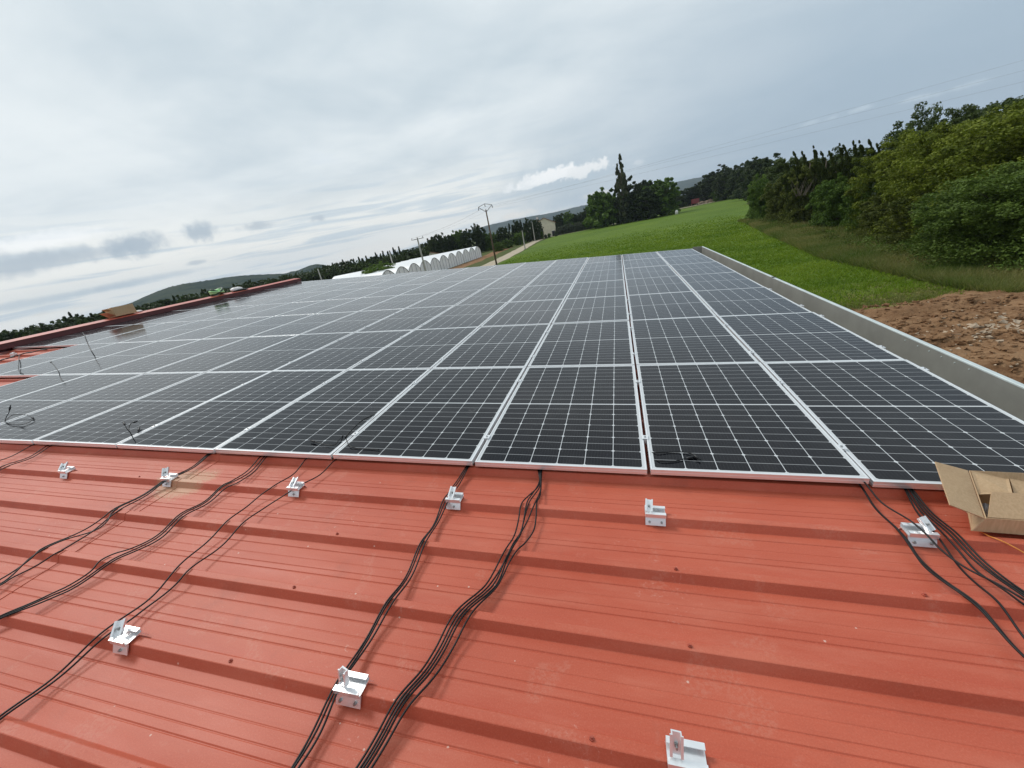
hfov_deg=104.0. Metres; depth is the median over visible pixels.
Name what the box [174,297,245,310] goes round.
solar panel
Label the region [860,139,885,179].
cypress
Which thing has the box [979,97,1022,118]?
tree
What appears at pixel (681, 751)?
mounting bracket
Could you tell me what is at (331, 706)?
cable
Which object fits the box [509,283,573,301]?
solar panel
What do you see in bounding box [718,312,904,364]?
solar panel
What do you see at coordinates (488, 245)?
tree
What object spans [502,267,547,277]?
solar panel
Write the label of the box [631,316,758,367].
solar panel
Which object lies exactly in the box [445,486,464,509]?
mounting bracket
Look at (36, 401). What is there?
solar panel
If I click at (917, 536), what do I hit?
mounting bracket
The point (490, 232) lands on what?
utility pole
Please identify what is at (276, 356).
solar panel
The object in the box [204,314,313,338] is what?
solar panel
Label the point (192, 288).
hill
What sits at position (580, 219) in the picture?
tree
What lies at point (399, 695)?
cable
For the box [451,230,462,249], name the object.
tree
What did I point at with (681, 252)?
solar panel
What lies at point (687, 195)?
tree
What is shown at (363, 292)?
solar panel
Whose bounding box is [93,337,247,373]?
solar panel
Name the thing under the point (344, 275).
greenhouse
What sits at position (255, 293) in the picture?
solar panel
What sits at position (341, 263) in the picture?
tree
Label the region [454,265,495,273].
solar panel
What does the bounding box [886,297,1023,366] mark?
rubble
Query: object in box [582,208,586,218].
tree
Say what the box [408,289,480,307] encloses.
solar panel
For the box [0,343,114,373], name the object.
solar panel
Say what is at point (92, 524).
cable
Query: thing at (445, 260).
greenhouse
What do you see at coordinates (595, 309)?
solar panel
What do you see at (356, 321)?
solar panel
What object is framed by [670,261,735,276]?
solar panel
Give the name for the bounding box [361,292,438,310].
solar panel
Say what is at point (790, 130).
wire
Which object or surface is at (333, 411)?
solar panel
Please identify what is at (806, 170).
tree
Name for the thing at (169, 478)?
mounting bracket
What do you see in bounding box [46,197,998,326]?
ground
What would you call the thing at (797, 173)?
cypress
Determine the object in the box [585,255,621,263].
solar panel
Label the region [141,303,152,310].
tree
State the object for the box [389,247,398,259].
cypress
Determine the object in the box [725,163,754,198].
tree
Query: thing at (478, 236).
tree
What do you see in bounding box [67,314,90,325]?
tree
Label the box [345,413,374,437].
connector lead
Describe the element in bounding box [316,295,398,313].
solar panel
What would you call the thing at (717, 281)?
solar panel
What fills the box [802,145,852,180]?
tree
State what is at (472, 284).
solar panel
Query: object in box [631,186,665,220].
tree
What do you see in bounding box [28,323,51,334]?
tree
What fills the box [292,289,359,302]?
solar panel
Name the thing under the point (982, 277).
rough grass
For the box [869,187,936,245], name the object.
shrub
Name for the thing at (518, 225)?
tree
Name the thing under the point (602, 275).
solar panel
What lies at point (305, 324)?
solar panel
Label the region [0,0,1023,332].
sky
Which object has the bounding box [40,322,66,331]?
tree
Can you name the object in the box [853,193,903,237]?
shrub
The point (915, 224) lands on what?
shrub
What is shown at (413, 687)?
cable
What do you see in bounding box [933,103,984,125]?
tree
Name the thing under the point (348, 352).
solar panel
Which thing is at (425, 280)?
solar panel
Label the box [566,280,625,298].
solar panel
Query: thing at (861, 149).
cypress
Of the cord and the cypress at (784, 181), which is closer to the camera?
the cord
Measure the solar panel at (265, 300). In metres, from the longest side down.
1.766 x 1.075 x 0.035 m
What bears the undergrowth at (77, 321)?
on the ground at (492, 258)
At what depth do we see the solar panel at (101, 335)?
9.07 m
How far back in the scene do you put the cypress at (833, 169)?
42.68 m
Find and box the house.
[536,217,555,236]
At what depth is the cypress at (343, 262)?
134.40 m
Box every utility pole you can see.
[411,236,426,270]
[478,204,497,264]
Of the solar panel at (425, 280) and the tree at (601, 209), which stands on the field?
the tree at (601, 209)
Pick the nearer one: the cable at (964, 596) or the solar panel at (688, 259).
the cable at (964, 596)
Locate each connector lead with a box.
[4,405,33,424]
[123,420,137,438]
[310,434,378,449]
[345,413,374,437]
[652,451,700,461]
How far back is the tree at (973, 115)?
28.95 m
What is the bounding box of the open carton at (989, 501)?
[935,462,1023,534]
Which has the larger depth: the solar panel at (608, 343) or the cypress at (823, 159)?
the cypress at (823, 159)
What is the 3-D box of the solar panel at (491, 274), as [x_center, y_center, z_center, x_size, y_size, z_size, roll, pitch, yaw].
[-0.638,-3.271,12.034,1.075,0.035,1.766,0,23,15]
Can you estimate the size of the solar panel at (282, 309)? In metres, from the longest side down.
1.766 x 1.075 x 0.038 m
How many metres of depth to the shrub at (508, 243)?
150.03 m
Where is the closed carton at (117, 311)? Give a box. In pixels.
[100,304,136,317]
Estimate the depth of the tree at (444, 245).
162.01 m
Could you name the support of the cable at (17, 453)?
on the barn
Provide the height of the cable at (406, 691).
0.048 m
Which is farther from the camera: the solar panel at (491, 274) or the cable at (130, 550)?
the solar panel at (491, 274)
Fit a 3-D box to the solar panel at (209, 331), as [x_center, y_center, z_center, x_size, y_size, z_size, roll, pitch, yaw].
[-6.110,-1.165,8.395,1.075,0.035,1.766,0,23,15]
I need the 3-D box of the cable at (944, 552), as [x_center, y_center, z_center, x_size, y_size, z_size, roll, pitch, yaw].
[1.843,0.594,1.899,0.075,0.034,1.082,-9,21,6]
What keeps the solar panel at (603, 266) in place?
attached to the barn
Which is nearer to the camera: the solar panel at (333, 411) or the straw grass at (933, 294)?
the solar panel at (333, 411)
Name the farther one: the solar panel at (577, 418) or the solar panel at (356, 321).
the solar panel at (356, 321)
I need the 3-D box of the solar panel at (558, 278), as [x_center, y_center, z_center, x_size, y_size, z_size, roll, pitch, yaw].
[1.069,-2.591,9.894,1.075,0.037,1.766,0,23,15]
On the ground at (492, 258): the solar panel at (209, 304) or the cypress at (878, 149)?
the cypress at (878, 149)
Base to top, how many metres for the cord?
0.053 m
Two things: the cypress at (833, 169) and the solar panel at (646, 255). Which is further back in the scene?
the cypress at (833, 169)
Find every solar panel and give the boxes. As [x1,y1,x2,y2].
[0,341,156,377]
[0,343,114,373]
[0,372,203,443]
[0,373,143,423]
[0,374,88,401]
[12,325,128,348]
[33,371,270,447]
[41,339,200,374]
[45,323,162,346]
[85,321,196,343]
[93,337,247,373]
[108,309,196,325]
[117,370,345,452]
[119,319,232,342]
[139,307,226,323]
[146,335,296,373]
[160,316,273,340]
[166,305,256,322]
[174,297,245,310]
[201,303,288,320]
[202,295,273,308]
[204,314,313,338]
[208,332,353,371]
[215,369,430,458]
[226,288,283,298]
[230,293,300,306]
[236,301,321,318]
[250,311,357,336]
[251,286,308,296]
[261,291,329,304]
[265,280,317,289]
[274,330,412,370]
[276,298,358,315]
[278,284,334,294]
[288,278,340,287]
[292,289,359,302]
[303,309,402,333]
[305,282,360,292]
[313,276,364,285]
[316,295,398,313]
[327,286,393,299]
[333,280,387,290]
[333,367,525,465]
[338,274,388,283]
[349,327,478,369]
[357,306,452,331]
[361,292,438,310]
[362,284,425,297]
[365,272,413,281]
[366,277,419,287]
[395,270,438,278]
[397,275,447,285]
[400,281,461,294]
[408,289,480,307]
[415,302,506,329]
[422,268,465,276]
[431,272,480,282]
[433,324,550,368]
[441,278,499,291]
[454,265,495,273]
[457,286,525,304]
[464,269,514,280]
[475,365,646,474]
[480,299,564,326]
[483,275,538,288]
[484,262,525,271]
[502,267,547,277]
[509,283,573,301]
[517,260,555,268]
[528,272,579,285]
[528,321,633,366]
[540,264,584,274]
[551,257,587,265]
[552,295,628,323]
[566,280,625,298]
[575,269,623,282]
[581,261,622,271]
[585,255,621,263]
[622,252,660,260]
[623,257,667,267]
[624,265,677,278]
[625,276,691,296]
[628,291,715,319]
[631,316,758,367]
[637,362,869,483]
[657,249,700,256]
[662,254,715,265]
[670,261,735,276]
[680,272,763,290]
[694,287,810,317]
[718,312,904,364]
[763,359,1023,489]
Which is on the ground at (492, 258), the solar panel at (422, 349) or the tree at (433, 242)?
the tree at (433, 242)
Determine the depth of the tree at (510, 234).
173.39 m
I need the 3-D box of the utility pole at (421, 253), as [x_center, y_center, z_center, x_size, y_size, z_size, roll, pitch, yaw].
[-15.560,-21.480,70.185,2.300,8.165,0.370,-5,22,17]
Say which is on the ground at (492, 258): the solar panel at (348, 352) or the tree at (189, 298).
the tree at (189, 298)
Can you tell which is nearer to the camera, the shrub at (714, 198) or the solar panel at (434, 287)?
the solar panel at (434, 287)
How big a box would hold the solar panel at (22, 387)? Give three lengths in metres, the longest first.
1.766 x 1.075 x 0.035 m
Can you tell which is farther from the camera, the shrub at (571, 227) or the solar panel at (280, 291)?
the shrub at (571, 227)
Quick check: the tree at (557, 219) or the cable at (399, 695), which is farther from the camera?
the tree at (557, 219)
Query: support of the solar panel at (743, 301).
attached to the barn
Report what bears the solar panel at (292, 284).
attached to the barn
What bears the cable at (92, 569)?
on the barn
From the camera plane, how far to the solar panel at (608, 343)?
4.66 m
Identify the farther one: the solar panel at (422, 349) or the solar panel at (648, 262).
the solar panel at (648, 262)
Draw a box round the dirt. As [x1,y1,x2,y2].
[855,290,1023,383]
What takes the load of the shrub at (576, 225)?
on the ground at (492, 258)
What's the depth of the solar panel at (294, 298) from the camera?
11.76 m
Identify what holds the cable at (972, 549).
on the barn
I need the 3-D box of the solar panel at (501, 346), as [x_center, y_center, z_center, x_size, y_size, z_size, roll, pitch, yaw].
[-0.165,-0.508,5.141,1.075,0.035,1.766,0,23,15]
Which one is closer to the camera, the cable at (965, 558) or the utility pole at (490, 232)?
the cable at (965, 558)
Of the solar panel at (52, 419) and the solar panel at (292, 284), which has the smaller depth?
the solar panel at (52, 419)
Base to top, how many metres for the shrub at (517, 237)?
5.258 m
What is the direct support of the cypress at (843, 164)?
on the ground at (492, 258)
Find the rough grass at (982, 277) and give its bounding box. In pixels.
[738,216,1023,292]
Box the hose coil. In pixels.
[209,287,224,295]
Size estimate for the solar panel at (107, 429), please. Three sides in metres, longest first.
1.766 x 1.075 x 0.035 m
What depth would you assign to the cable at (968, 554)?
1.70 m
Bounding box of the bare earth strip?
[449,247,510,268]
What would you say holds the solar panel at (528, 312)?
attached to the barn
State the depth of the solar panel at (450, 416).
3.27 m
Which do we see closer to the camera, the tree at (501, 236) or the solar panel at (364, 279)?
the solar panel at (364, 279)
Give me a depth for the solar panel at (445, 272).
14.11 m
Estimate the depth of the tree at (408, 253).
138.50 m
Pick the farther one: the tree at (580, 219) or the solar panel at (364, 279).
the tree at (580, 219)
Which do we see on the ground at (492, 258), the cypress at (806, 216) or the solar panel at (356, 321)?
the cypress at (806, 216)
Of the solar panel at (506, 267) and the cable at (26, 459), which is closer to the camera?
the cable at (26, 459)
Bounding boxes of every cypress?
[342,259,350,273]
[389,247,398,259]
[781,160,798,219]
[786,151,814,221]
[793,151,816,221]
[811,145,826,219]
[812,151,836,180]
[818,150,842,218]
[833,144,855,219]
[836,143,850,215]
[845,140,869,208]
[856,140,868,167]
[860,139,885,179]
[863,143,896,180]
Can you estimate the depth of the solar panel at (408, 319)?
7.15 m
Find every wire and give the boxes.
[485,63,1011,208]
[486,70,1023,206]
[501,86,1003,205]
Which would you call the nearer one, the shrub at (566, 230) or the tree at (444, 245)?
the tree at (444, 245)
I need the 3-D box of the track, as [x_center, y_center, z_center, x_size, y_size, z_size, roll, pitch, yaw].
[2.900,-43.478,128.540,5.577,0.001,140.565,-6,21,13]
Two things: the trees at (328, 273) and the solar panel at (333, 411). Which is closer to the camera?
the solar panel at (333, 411)
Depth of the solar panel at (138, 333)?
8.86 m
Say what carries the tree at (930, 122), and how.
on the ground at (492, 258)
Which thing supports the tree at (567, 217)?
on the ground at (492, 258)
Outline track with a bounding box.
[482,239,542,265]
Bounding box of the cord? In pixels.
[979,531,1023,552]
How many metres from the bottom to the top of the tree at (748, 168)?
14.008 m
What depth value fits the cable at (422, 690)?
1.54 m
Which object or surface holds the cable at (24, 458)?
on the barn
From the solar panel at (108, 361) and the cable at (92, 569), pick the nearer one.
the cable at (92, 569)
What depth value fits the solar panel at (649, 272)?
9.26 m
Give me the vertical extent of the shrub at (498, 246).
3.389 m
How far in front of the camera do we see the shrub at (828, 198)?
40.51 m
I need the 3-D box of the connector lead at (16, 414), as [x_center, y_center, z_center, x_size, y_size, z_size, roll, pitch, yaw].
[-5.320,0.329,4.279,0.517,0.151,0.199,0,23,15]
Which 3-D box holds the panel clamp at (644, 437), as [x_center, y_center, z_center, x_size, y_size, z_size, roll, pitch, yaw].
[0.890,0.367,2.679,0.042,0.041,0.048,0,23,15]
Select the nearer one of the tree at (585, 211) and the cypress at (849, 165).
the cypress at (849, 165)
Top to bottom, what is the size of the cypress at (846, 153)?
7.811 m
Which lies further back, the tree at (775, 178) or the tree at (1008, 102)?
the tree at (775, 178)
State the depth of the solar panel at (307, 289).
13.64 m
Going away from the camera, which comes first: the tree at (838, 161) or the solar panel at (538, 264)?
the solar panel at (538, 264)
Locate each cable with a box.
[0,444,34,460]
[0,445,47,467]
[0,445,51,469]
[0,453,208,579]
[0,453,210,585]
[0,453,211,583]
[0,455,261,616]
[0,456,264,617]
[0,456,267,618]
[0,458,306,716]
[0,459,335,719]
[291,465,467,767]
[293,465,468,767]
[297,465,469,767]
[355,469,539,767]
[359,469,539,767]
[362,469,541,767]
[366,485,539,767]
[370,469,541,767]
[858,484,1023,657]
[861,485,1021,652]
[864,482,1023,599]
[903,488,1023,638]
[905,488,1023,604]
[908,489,1023,596]
[910,489,1023,594]
[911,489,1023,591]
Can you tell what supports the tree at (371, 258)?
on the ground at (492, 258)
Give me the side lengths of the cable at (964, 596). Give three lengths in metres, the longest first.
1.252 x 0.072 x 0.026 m
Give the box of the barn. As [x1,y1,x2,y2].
[0,246,1023,767]
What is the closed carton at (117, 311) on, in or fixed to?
on the barn
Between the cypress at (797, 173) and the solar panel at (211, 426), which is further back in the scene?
the cypress at (797, 173)
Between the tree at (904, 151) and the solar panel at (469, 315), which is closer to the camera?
the solar panel at (469, 315)
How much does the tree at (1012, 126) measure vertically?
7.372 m
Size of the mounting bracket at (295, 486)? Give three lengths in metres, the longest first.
0.100 x 0.097 x 0.086 m
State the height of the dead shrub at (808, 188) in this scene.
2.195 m
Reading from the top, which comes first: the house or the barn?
the house
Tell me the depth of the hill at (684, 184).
3298.00 m
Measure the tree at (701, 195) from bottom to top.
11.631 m
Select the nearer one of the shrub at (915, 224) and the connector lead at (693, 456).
the connector lead at (693, 456)
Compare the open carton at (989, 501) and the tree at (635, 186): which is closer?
the open carton at (989, 501)
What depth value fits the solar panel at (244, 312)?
10.17 m
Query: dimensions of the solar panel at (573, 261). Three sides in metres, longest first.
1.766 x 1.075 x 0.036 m
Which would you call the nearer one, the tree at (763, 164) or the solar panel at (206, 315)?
the solar panel at (206, 315)
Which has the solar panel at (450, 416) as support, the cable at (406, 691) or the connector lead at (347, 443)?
the connector lead at (347, 443)
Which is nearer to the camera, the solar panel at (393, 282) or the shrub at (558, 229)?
the solar panel at (393, 282)
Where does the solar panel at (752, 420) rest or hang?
attached to the barn
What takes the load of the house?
on the ground at (492, 258)
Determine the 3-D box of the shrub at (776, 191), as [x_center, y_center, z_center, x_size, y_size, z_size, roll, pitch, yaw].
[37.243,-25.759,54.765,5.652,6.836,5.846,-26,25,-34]
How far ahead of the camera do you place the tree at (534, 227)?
171.25 m
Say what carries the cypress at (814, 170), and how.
on the ground at (492, 258)
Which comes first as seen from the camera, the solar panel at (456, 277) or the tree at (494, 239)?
the solar panel at (456, 277)
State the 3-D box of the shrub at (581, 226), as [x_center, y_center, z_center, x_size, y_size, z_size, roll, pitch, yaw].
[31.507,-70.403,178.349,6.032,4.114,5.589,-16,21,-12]
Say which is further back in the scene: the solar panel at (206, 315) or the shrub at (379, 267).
the shrub at (379, 267)
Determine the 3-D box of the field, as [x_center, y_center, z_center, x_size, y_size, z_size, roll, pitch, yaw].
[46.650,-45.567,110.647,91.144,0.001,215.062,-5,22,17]
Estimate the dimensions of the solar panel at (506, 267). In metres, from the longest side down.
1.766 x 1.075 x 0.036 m
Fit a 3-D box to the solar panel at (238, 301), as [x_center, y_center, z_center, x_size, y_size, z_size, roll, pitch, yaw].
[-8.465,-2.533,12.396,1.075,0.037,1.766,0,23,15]
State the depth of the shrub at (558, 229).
178.97 m
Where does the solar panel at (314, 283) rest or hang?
attached to the barn
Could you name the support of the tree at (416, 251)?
on the ground at (492, 258)
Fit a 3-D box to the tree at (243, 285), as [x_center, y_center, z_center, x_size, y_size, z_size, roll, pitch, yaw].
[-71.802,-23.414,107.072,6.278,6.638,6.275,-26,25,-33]
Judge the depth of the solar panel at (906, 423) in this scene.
2.54 m
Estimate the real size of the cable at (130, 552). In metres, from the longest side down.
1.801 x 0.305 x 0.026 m
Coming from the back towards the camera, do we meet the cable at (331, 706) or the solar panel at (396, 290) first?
the solar panel at (396, 290)
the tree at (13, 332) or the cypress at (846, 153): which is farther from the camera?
the tree at (13, 332)
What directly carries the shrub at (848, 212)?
on the ground at (492, 258)
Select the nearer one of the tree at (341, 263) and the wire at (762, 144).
the wire at (762, 144)
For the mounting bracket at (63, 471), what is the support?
attached to the barn
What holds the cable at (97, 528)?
on the barn
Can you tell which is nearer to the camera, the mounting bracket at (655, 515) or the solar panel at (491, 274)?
the mounting bracket at (655, 515)
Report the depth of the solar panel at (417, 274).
14.38 m
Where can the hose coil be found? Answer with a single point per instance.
(217, 291)
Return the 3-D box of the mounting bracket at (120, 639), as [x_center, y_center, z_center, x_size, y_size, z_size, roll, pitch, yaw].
[-1.667,1.080,1.720,0.098,0.107,0.097,0,23,15]
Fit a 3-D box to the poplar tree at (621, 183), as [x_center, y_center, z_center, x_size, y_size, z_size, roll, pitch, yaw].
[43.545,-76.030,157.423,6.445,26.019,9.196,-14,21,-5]
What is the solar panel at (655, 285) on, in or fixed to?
attached to the barn
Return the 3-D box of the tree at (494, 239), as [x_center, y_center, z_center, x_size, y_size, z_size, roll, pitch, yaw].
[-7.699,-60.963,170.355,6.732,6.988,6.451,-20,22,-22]
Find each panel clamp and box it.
[641,435,647,442]
[835,444,846,450]
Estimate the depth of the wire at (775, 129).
59.72 m
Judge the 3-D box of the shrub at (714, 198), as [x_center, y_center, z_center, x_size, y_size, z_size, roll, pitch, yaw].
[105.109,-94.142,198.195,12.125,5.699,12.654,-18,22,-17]
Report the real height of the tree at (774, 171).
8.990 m
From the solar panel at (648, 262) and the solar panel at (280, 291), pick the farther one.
the solar panel at (280, 291)
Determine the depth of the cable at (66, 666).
1.87 m
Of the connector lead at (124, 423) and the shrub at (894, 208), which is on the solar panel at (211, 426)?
the connector lead at (124, 423)
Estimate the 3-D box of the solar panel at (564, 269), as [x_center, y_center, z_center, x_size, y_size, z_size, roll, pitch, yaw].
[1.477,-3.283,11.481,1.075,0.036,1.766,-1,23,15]
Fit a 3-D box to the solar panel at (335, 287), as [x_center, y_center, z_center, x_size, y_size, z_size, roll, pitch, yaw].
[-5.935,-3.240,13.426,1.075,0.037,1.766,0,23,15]
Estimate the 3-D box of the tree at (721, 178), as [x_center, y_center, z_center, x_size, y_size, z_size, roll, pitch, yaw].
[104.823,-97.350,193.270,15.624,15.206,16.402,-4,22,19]
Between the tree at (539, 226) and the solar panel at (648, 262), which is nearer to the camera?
the solar panel at (648, 262)
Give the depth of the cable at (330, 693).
1.63 m
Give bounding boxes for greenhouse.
[332,271,360,278]
[334,246,481,278]
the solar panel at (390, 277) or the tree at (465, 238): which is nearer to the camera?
the solar panel at (390, 277)
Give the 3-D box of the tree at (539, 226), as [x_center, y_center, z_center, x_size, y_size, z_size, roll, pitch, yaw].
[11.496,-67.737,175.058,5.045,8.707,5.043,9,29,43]
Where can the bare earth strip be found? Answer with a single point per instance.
(482, 258)
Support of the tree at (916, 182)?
on the ground at (492, 258)
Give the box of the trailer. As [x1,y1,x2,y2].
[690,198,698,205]
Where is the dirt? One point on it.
(961, 302)
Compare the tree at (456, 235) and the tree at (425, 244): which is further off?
the tree at (456, 235)
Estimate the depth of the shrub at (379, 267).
82.70 m
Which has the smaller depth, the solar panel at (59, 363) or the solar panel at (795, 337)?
the solar panel at (795, 337)
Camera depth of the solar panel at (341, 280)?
15.25 m
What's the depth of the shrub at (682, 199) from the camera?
210.35 m
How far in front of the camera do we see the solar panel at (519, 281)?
10.09 m
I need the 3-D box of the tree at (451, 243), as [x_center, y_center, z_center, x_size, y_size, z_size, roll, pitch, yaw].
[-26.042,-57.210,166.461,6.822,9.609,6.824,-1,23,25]
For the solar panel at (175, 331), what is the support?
attached to the barn
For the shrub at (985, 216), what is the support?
on the ground at (492, 258)
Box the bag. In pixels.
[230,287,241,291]
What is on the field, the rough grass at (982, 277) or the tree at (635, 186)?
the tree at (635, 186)
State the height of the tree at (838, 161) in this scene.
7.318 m
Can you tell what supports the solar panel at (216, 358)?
attached to the barn
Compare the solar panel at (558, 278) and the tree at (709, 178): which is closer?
the solar panel at (558, 278)
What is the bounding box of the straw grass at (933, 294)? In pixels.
[820,269,969,309]
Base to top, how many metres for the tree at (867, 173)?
7.357 m
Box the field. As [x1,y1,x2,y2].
[498,198,950,309]
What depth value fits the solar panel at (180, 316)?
10.76 m
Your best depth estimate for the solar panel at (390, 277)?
14.65 m
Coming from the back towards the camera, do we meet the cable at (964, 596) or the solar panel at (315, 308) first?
the solar panel at (315, 308)
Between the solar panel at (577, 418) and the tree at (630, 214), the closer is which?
the solar panel at (577, 418)
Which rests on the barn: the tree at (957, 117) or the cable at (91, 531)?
the cable at (91, 531)
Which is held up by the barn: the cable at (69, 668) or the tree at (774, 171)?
the cable at (69, 668)
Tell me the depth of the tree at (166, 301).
98.39 m
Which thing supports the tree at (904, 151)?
on the ground at (492, 258)
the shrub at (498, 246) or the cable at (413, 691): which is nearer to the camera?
the cable at (413, 691)
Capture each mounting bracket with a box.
[57,462,77,478]
[108,618,149,655]
[160,467,179,486]
[286,477,307,496]
[333,666,373,708]
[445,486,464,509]
[645,498,665,525]
[665,729,708,767]
[898,516,939,547]
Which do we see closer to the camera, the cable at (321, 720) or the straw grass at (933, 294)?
the cable at (321, 720)
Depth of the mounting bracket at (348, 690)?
1.42 m
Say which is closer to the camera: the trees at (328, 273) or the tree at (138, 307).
the tree at (138, 307)
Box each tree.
[0,329,28,341]
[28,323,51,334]
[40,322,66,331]
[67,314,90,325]
[134,304,149,310]
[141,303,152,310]
[154,298,176,304]
[184,296,204,302]
[235,284,251,287]
[334,262,343,271]
[364,256,379,265]
[399,249,411,258]
[411,247,424,258]
[418,243,434,252]
[427,234,443,252]
[437,232,451,252]
[441,235,457,250]
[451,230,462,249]
[459,229,475,248]
[468,223,485,251]
[483,232,494,250]
[490,232,496,249]
[495,227,508,242]
[505,223,515,243]
[511,220,522,241]
[523,218,531,241]
[527,219,538,240]
[534,219,543,234]
[553,213,562,228]
[560,210,573,227]
[570,214,579,222]
[575,212,584,221]
[582,186,618,228]
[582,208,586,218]
[613,154,632,223]
[614,191,640,223]
[627,175,652,219]
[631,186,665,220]
[643,177,681,217]
[680,187,703,205]
[690,181,712,201]
[697,164,724,195]
[711,166,736,199]
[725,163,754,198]
[732,156,773,198]
[740,153,780,200]
[744,157,806,203]
[767,155,835,191]
[776,160,830,223]
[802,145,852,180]
[830,147,875,171]
[843,137,914,230]
[863,111,995,235]
[870,101,945,167]
[881,99,1023,238]
[905,107,1023,243]
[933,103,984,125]
[966,95,1023,120]
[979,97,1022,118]
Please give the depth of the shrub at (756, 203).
63.49 m
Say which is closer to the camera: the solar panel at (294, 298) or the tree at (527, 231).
the solar panel at (294, 298)
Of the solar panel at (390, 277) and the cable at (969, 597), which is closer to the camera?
the cable at (969, 597)
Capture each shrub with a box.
[361,261,395,273]
[493,242,504,251]
[501,238,513,248]
[512,231,525,244]
[555,226,565,234]
[559,224,571,234]
[566,223,577,232]
[573,222,582,231]
[578,221,588,230]
[674,193,688,207]
[708,189,726,201]
[744,173,774,218]
[759,173,794,222]
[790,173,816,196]
[805,170,856,227]
[838,178,882,229]
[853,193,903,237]
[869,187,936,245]
[901,199,948,249]
[905,160,1023,267]
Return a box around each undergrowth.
[1,278,276,349]
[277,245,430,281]
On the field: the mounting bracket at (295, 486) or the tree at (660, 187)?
the tree at (660, 187)
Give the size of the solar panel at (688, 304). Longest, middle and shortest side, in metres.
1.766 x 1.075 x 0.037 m
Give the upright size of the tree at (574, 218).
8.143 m
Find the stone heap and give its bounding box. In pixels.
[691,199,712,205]
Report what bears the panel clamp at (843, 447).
attached to the barn
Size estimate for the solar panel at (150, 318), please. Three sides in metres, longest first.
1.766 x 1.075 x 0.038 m
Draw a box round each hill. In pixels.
[89,264,322,317]
[392,164,795,254]
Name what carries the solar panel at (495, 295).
attached to the barn
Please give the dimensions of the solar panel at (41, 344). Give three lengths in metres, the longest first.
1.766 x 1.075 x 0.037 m
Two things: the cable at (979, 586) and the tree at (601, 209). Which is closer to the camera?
the cable at (979, 586)

